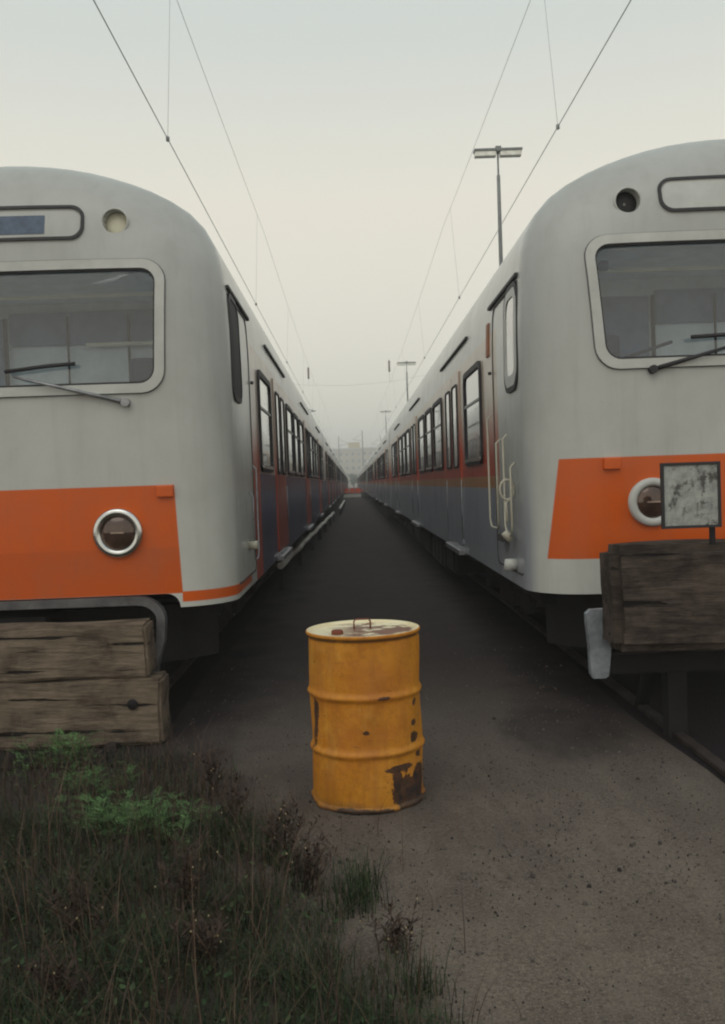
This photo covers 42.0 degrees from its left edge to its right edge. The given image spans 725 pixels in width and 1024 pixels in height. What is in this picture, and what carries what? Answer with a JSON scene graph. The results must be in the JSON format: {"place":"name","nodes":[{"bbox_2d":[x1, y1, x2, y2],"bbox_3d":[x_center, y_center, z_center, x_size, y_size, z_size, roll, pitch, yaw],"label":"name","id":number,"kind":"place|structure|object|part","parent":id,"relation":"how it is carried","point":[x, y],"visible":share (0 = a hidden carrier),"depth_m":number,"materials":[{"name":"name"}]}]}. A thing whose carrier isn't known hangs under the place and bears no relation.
{"place":"outdoors","nodes":[
{"label":"outdoors","id":0,"kind":"place"},
{"bbox_2d":[0,487,357,962],"bbox_3d":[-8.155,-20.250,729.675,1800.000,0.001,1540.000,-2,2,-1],"label":"ground","id":1,"kind":"structure","parent":0,"point":[15,800],"depth_m":5.02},
{"bbox_2d":[6,728,106,784],"bbox_3d":[-1.762,1.387,5.468,0.589,0.261,0.479,-2,2,-15],"label":"feathery weed","id":2,"kind":"object","parent":1,"relation":"on","point":[58,742],"visible":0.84,"depth_m":5.48,"materials":[{"name":"green plant"}]},
{"bbox_2d":[0,493,343,769],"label":"ballast","id":3,"kind":"structure","parent":1,"relation":"on","point":[182,689],"depth_m":8.57,"materials":[{"name":"grey gravel"}]},
{"bbox_2d":[0,596,170,749],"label":"buffer stop","id":4,"kind":"object","parent":3,"relation":"on","point":[90,676],"visible":0.94,"depth_m":6.01,"materials":[{"name":"wood"}]},
{"bbox_2d":[104,504,332,751],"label":"rail","id":5,"kind":"object","parent":3,"relation":"on","point":[182,668],"visible":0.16,"depth_m":8.60,"materials":[{"name":"metal"}]},
{"bbox_2d":[0,166,341,662],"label":"multiple unit train","id":6,"kind":"object","parent":5,"relation":"on","point":[164,443],"visible":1,"depth_m":6.39,"materials":[{"name":"paint"}]},
{"bbox_3d":[-0.951,-1.201,6.997,0.046,0.780,0.540,-2,2,-1],"label":"cab window","id":7,"kind":"part","parent":6,"relation":"part of","materials":[{"name":"glass"}]},
{"bbox_3d":[-0.944,-0.540,7.327,0.052,2.100,1.220,-2,2,-1],"label":"cab door","id":8,"kind":"part","parent":6,"relation":"part of","materials":[{"name":"grey metal"}]},
{"bbox_3d":[-0.947,-0.859,9.243,0.043,0.940,1.250,-2,2,-1],"label":"window","id":9,"kind":"part","parent":6,"relation":"part of","materials":[{"name":"glass"}]},
{"bbox_3d":[-0.981,-0.483,11.098,0.160,2.000,1.536,-2,2,-1],"label":"door","id":10,"kind":"part","parent":6,"relation":"part of","materials":[{"name":"paint"}]},
{"bbox_3d":[-0.988,-0.969,12.941,0.043,0.940,1.250,-2,2,-1],"label":"window","id":11,"kind":"part","parent":6,"relation":"part of","materials":[{"name":"glass"}]},
{"bbox_3d":[-1.005,-1.014,14.436,0.043,0.940,1.100,-2,2,-1],"label":"window","id":12,"kind":"part","parent":6,"relation":"part of","materials":[{"name":"glass"}]},
{"bbox_3d":[-1.022,-1.059,15.935,0.043,0.940,1.260,-2,2,-1],"label":"window","id":13,"kind":"part","parent":6,"relation":"part of","materials":[{"name":"clear glass"}]},
{"bbox_3d":[-1.057,-0.687,17.895,0.160,2.000,1.536,-2,2,-1],"label":"door","id":14,"kind":"part","parent":6,"relation":"part of","materials":[{"name":"paint"}]},
{"bbox_3d":[-1.065,-1.175,19.788,0.043,0.940,1.250,-2,2,-1],"label":"window","id":15,"kind":"part","parent":6,"relation":"part of","materials":[{"name":"glass"}]},
{"bbox_3d":[-1.082,-1.221,21.312,0.043,0.940,1.100,-2,2,-1],"label":"window","id":16,"kind":"part","parent":6,"relation":"part of","materials":[{"name":"glass"}]},
{"bbox_3d":[-1.100,-1.266,22.836,0.043,0.940,1.250,-2,2,-1],"label":"window","id":17,"kind":"part","parent":6,"relation":"part of","materials":[{"name":"glass"}]},
{"bbox_3d":[-1.135,-0.894,24.791,0.160,2.000,1.536,-2,2,-1],"label":"door","id":18,"kind":"part","parent":6,"relation":"part of","materials":[{"name":"paint"}]},
{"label":"window","id":19,"kind":"part","parent":6,"relation":"part of","materials":[{"name":"glass"}]},
{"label":"window","id":20,"kind":"part","parent":6,"relation":"part of","materials":[{"name":"black glass"}]},
{"bbox_3d":[-1.236,-1.164,33.787,0.160,2.000,1.536,-2,2,-1],"label":"door","id":21,"kind":"part","parent":6,"relation":"part of","materials":[{"name":"paint"}]},
{"bbox_3d":[-1.306,-1.350,39.983,0.160,2.000,1.536,-2,2,-1],"label":"door","id":22,"kind":"part","parent":6,"relation":"part of","materials":[{"name":"paint"}]},
{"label":"door","id":23,"kind":"part","parent":6,"relation":"part of","materials":[{"name":"paint"}]},
{"bbox_2d":[339,462,345,497],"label":"multiple unit train","id":24,"kind":"object","parent":5,"relation":"on","point":[343,480],"visible":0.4,"depth_m":90.89,"materials":[{"name":"grey metal"}]},
{"bbox_2d":[0,755,434,1023],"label":"ground cover","id":25,"kind":"object","parent":1,"relation":"on","point":[121,986],"visible":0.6,"depth_m":3.37,"materials":[{"name":"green plant"}]},
{"bbox_2d":[0,733,545,1023],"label":"grass","id":26,"kind":"structure","parent":1,"relation":"on","point":[362,886],"depth_m":3.33,"materials":[{"name":"green plant"}]},
{"bbox_2d":[348,473,357,488],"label":"tree","id":27,"kind":"object","parent":1,"relation":"on","point":[353,479],"visible":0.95,"depth_m":299.18,"materials":[{"name":"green plant"}]},
{"bbox_2d":[353,431,363,466],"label":"catenary mast","id":28,"kind":"object","parent":1,"relation":"on","point":[362,448],"visible":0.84,"depth_m":249.51,"materials":[{"name":"grey metal"}]},
{"bbox_2d":[380,411,390,432],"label":"yard lamp","id":29,"kind":"object","parent":1,"relation":"on","point":[385,412],"visible":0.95,"depth_m":127.57,"materials":[{"name":"grey metal"}]},
{"bbox_2d":[397,361,415,401],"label":"yard lamp","id":30,"kind":"object","parent":1,"relation":"on","point":[406,363],"visible":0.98,"depth_m":74.61,"materials":[{"name":"grey metal"}]},
{"bbox_2d":[473,146,522,265],"bbox_3d":[4.458,-5.409,29.903,1.520,12.120,0.340,-2,2,-1],"label":"yard lamp","id":31,"kind":"object","parent":1,"relation":"on","point":[499,151],"visible":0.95,"depth_m":29.70,"materials":[{"name":"grey metal"}]},
{"bbox_2d":[370,498,724,783],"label":"ballast","id":32,"kind":"structure","parent":1,"relation":"on","point":[706,706],"depth_m":6.77,"materials":[{"name":"grey gravel"}]},
{"bbox_2d":[378,504,724,776],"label":"rail","id":33,"kind":"object","parent":32,"relation":"on","point":[708,757],"depth_m":6.71,"materials":[{"name":"metal"}]},
{"bbox_2d":[357,472,359,487],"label":"multiple unit train","id":34,"kind":"object","parent":33,"relation":"on","point":[358,480],"visible":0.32,"depth_m":166.46,"materials":[{"name":"grey metal"}]},
{"bbox_2d":[360,461,370,497],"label":"multiple unit train","id":35,"kind":"object","parent":33,"relation":"on","point":[363,481],"visible":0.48,"depth_m":89.66,"materials":[{"name":"grey metal"}]},
{"bbox_2d":[367,139,724,648],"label":"multiple unit train","id":36,"kind":"object","parent":33,"relation":"on","point":[566,399],"visible":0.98,"depth_m":6.43,"materials":[{"name":"paint"}]},
{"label":"door","id":37,"kind":"part","parent":36,"relation":"part of","materials":[{"name":"paint"}]},
{"bbox_3d":[0.764,-1.419,39.887,0.160,2.000,1.571,-2,2,-1],"label":"door","id":38,"kind":"part","parent":36,"relation":"part of","materials":[{"name":"paint"}]},
{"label":"window","id":39,"kind":"part","parent":36,"relation":"part of","materials":[{"name":"glass"}]},
{"bbox_3d":[0.834,-1.233,33.690,0.160,2.000,1.571,-2,2,-1],"label":"door","id":40,"kind":"part","parent":36,"relation":"part of","materials":[{"name":"paint"}]},
{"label":"window","id":41,"kind":"part","parent":36,"relation":"part of","materials":[{"name":"grey glass"}]},
{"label":"window","id":42,"kind":"part","parent":36,"relation":"part of","materials":[{"name":"clear glass"}]},
{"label":"door","id":43,"kind":"part","parent":36,"relation":"part of","materials":[{"name":"paint"}]},
{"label":"window","id":44,"kind":"part","parent":36,"relation":"part of","materials":[{"name":"glass"}]},
{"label":"window","id":45,"kind":"part","parent":36,"relation":"part of","materials":[{"name":"glass"}]},
{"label":"window","id":46,"kind":"part","parent":36,"relation":"part of","materials":[{"name":"clear glass"}]},
{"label":"door","id":47,"kind":"part","parent":36,"relation":"part of","materials":[{"name":"paint"}]},
{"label":"window","id":48,"kind":"part","parent":36,"relation":"part of","materials":[{"name":"glass"}]},
{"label":"window","id":49,"kind":"part","parent":36,"relation":"part of","materials":[{"name":"glass"}]},
{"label":"window","id":50,"kind":"part","parent":36,"relation":"part of","materials":[{"name":"clear glass"}]},
{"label":"door","id":51,"kind":"part","parent":36,"relation":"part of","materials":[{"name":"paint"}]},
{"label":"window","id":52,"kind":"part","parent":36,"relation":"part of","materials":[{"name":"clear glass"}]},
{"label":"cab door","id":53,"kind":"part","parent":36,"relation":"part of","materials":[{"name":"grey metal"}]},
{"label":"cab window","id":54,"kind":"part","parent":36,"relation":"part of","materials":[{"name":"glass"}]},
{"bbox_2d":[584,539,724,737],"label":"buffer stop","id":55,"kind":"object","parent":32,"relation":"on","point":[663,603],"visible":0.98,"depth_m":5.45,"materials":[{"name":"brown wood"}]},
{"bbox_2d":[660,461,721,544],"bbox_3d":[1.870,-0.046,5.391,0.340,0.475,0.042,-2,2,-1],"label":"warning plate","id":56,"kind":"object","parent":55,"relation":"on","point":[690,494],"visible":1,"depth_m":5.38,"materials":[{"name":"white metal"}]},
{"bbox_2d":[93,0,339,460],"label":"overhead line","id":57,"kind":"object","parent":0,"point":[167,138],"visible":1,"depth_m":13.43,"materials":[{"name":"black metal"}]},
{"bbox_2d":[332,442,375,486],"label":"apartment building","id":58,"kind":"structure","parent":0,"point":[351,461],"depth_m":419.46,"materials":[{"name":"paint"}]},
{"bbox_2d":[298,360,422,385],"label":"span wire","id":59,"kind":"object","parent":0,"point":[308,374],"visible":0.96,"depth_m":65.72,"materials":[{"name":"black metal"}]},
{"bbox_2d":[0,490,724,1023],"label":"path","id":60,"kind":"structure","parent":0,"point":[366,556],"depth_m":4.54,"materials":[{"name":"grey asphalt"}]},
{"bbox_2d":[14,911,111,1020],"bbox_3d":[-0.910,1.441,2.967,0.250,0.246,0.295,-1,2,28],"label":"dry weed","id":61,"kind":"object","parent":60,"relation":"on","point":[50,979],"visible":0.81,"depth_m":2.95,"materials":[{"name":"brown plant"}]},
{"bbox_2d":[37,848,116,944],"bbox_3d":[-1.034,1.415,3.411,0.260,0.279,0.354,-3,2,-22],"label":"dry weed","id":62,"kind":"object","parent":60,"relation":"on","point":[71,879],"visible":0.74,"depth_m":3.38,"materials":[{"name":"brown plant"}]},
{"bbox_2d":[34,789,144,835],"bbox_3d":[-1.294,1.437,4.538,0.536,0.187,0.432,-1,2,37],"label":"feathery weed","id":63,"kind":"object","parent":60,"relation":"on","point":[115,812],"visible":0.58,"depth_m":4.50,"materials":[{"name":"green plant"}]},
{"bbox_2d":[47,761,141,800],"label":"feathery weed","id":64,"kind":"object","parent":60,"relation":"on","point":[90,772],"visible":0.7,"depth_m":5.03,"materials":[{"name":"green plant"}]},
{"bbox_2d":[65,786,224,853],"bbox_3d":[-1.011,1.410,4.350,0.772,0.232,0.536,-2,2,9],"label":"feathery weed","id":65,"kind":"object","parent":60,"relation":"on","point":[142,810],"visible":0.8,"depth_m":4.37,"materials":[{"name":"green plant"}]},
{"bbox_2d":[152,831,227,911],"bbox_3d":[-0.702,1.401,3.631,0.295,0.271,0.234,-3,2,-41],"label":"dry weed","id":66,"kind":"object","parent":60,"relation":"on","point":[186,869],"visible":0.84,"depth_m":3.63,"materials":[{"name":"brown plant"}]},
{"bbox_2d":[169,890,231,975],"bbox_3d":[-0.533,1.425,3.184,0.205,0.238,0.300,-2,2,8],"label":"dry weed","id":67,"kind":"object","parent":60,"relation":"on","point":[211,936],"visible":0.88,"depth_m":3.17,"materials":[{"name":"brown plant"}]},
{"bbox_2d":[194,742,230,797],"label":"dry weed","id":68,"kind":"object","parent":60,"relation":"on","point":[210,766],"visible":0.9,"depth_m":4.98,"materials":[{"name":"brown plant"}]},
{"bbox_2d":[201,768,265,832],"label":"dry weed","id":69,"kind":"object","parent":60,"relation":"on","point":[237,802],"visible":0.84,"depth_m":4.43,"materials":[{"name":"brown plant"}]},
{"bbox_2d":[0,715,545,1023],"bbox_3d":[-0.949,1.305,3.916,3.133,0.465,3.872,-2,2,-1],"label":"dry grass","id":70,"kind":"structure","parent":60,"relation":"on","point":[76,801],"depth_m":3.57,"materials":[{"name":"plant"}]},
{"bbox_2d":[257,794,326,864],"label":"dry weed","id":71,"kind":"object","parent":60,"relation":"on","point":[271,819],"visible":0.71,"depth_m":4.09,"materials":[{"name":"brown plant"}]},
{"bbox_2d":[266,824,340,897],"bbox_3d":[-0.195,1.375,3.779,0.376,0.280,0.242,-1,2,38],"label":"dry weed","id":72,"kind":"object","parent":60,"relation":"on","point":[307,860],"visible":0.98,"depth_m":3.77,"materials":[{"name":"brown plant"}]},
{"bbox_2d":[277,511,334,589],"bbox_3d":[-1.266,0.597,27.868,0.134,0.444,26.383,-2,2,0],"label":"raised pipe","id":73,"kind":"object","parent":60,"relation":"on","point":[298,552],"visible":0.98,"depth_m":19.07,"materials":[{"name":"grey metal"}]},
{"bbox_2d":[339,500,344,514],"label":"raised pipe","id":74,"kind":"object","parent":60,"relation":"on","point":[341,506],"visible":0.96,"depth_m":54.50,"materials":[{"name":"grey metal"}]},
{"bbox_2d":[343,488,360,497],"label":"road barrier","id":75,"kind":"object","parent":60,"relation":"on","point":[355,491],"visible":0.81,"depth_m":103.92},
{"bbox_2d":[306,618,424,813],"bbox_3d":[0.017,1.012,4.894,0.598,0.919,0.595,-2,2,-1],"label":"oil drum","id":76,"kind":"object","parent":60,"relation":"on","point":[368,738],"visible":1,"depth_m":4.65,"materials":[{"name":"paint"}]},
{"bbox_2d":[360,898,420,960],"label":"dry weed","id":77,"kind":"object","parent":60,"relation":"on","point":[396,932],"visible":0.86,"depth_m":3.26,"materials":[{"name":"brown plant"}]},
{"bbox_2d":[0,0,724,448],"label":"sky","id":78,"kind":"structure","parent":0,"point":[353,127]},
{"bbox_2d":[366,0,630,456],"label":"overhead line","id":79,"kind":"object","parent":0,"point":[557,126],"visible":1,"depth_m":14.08,"materials":[{"name":"black metal"}]}
]}

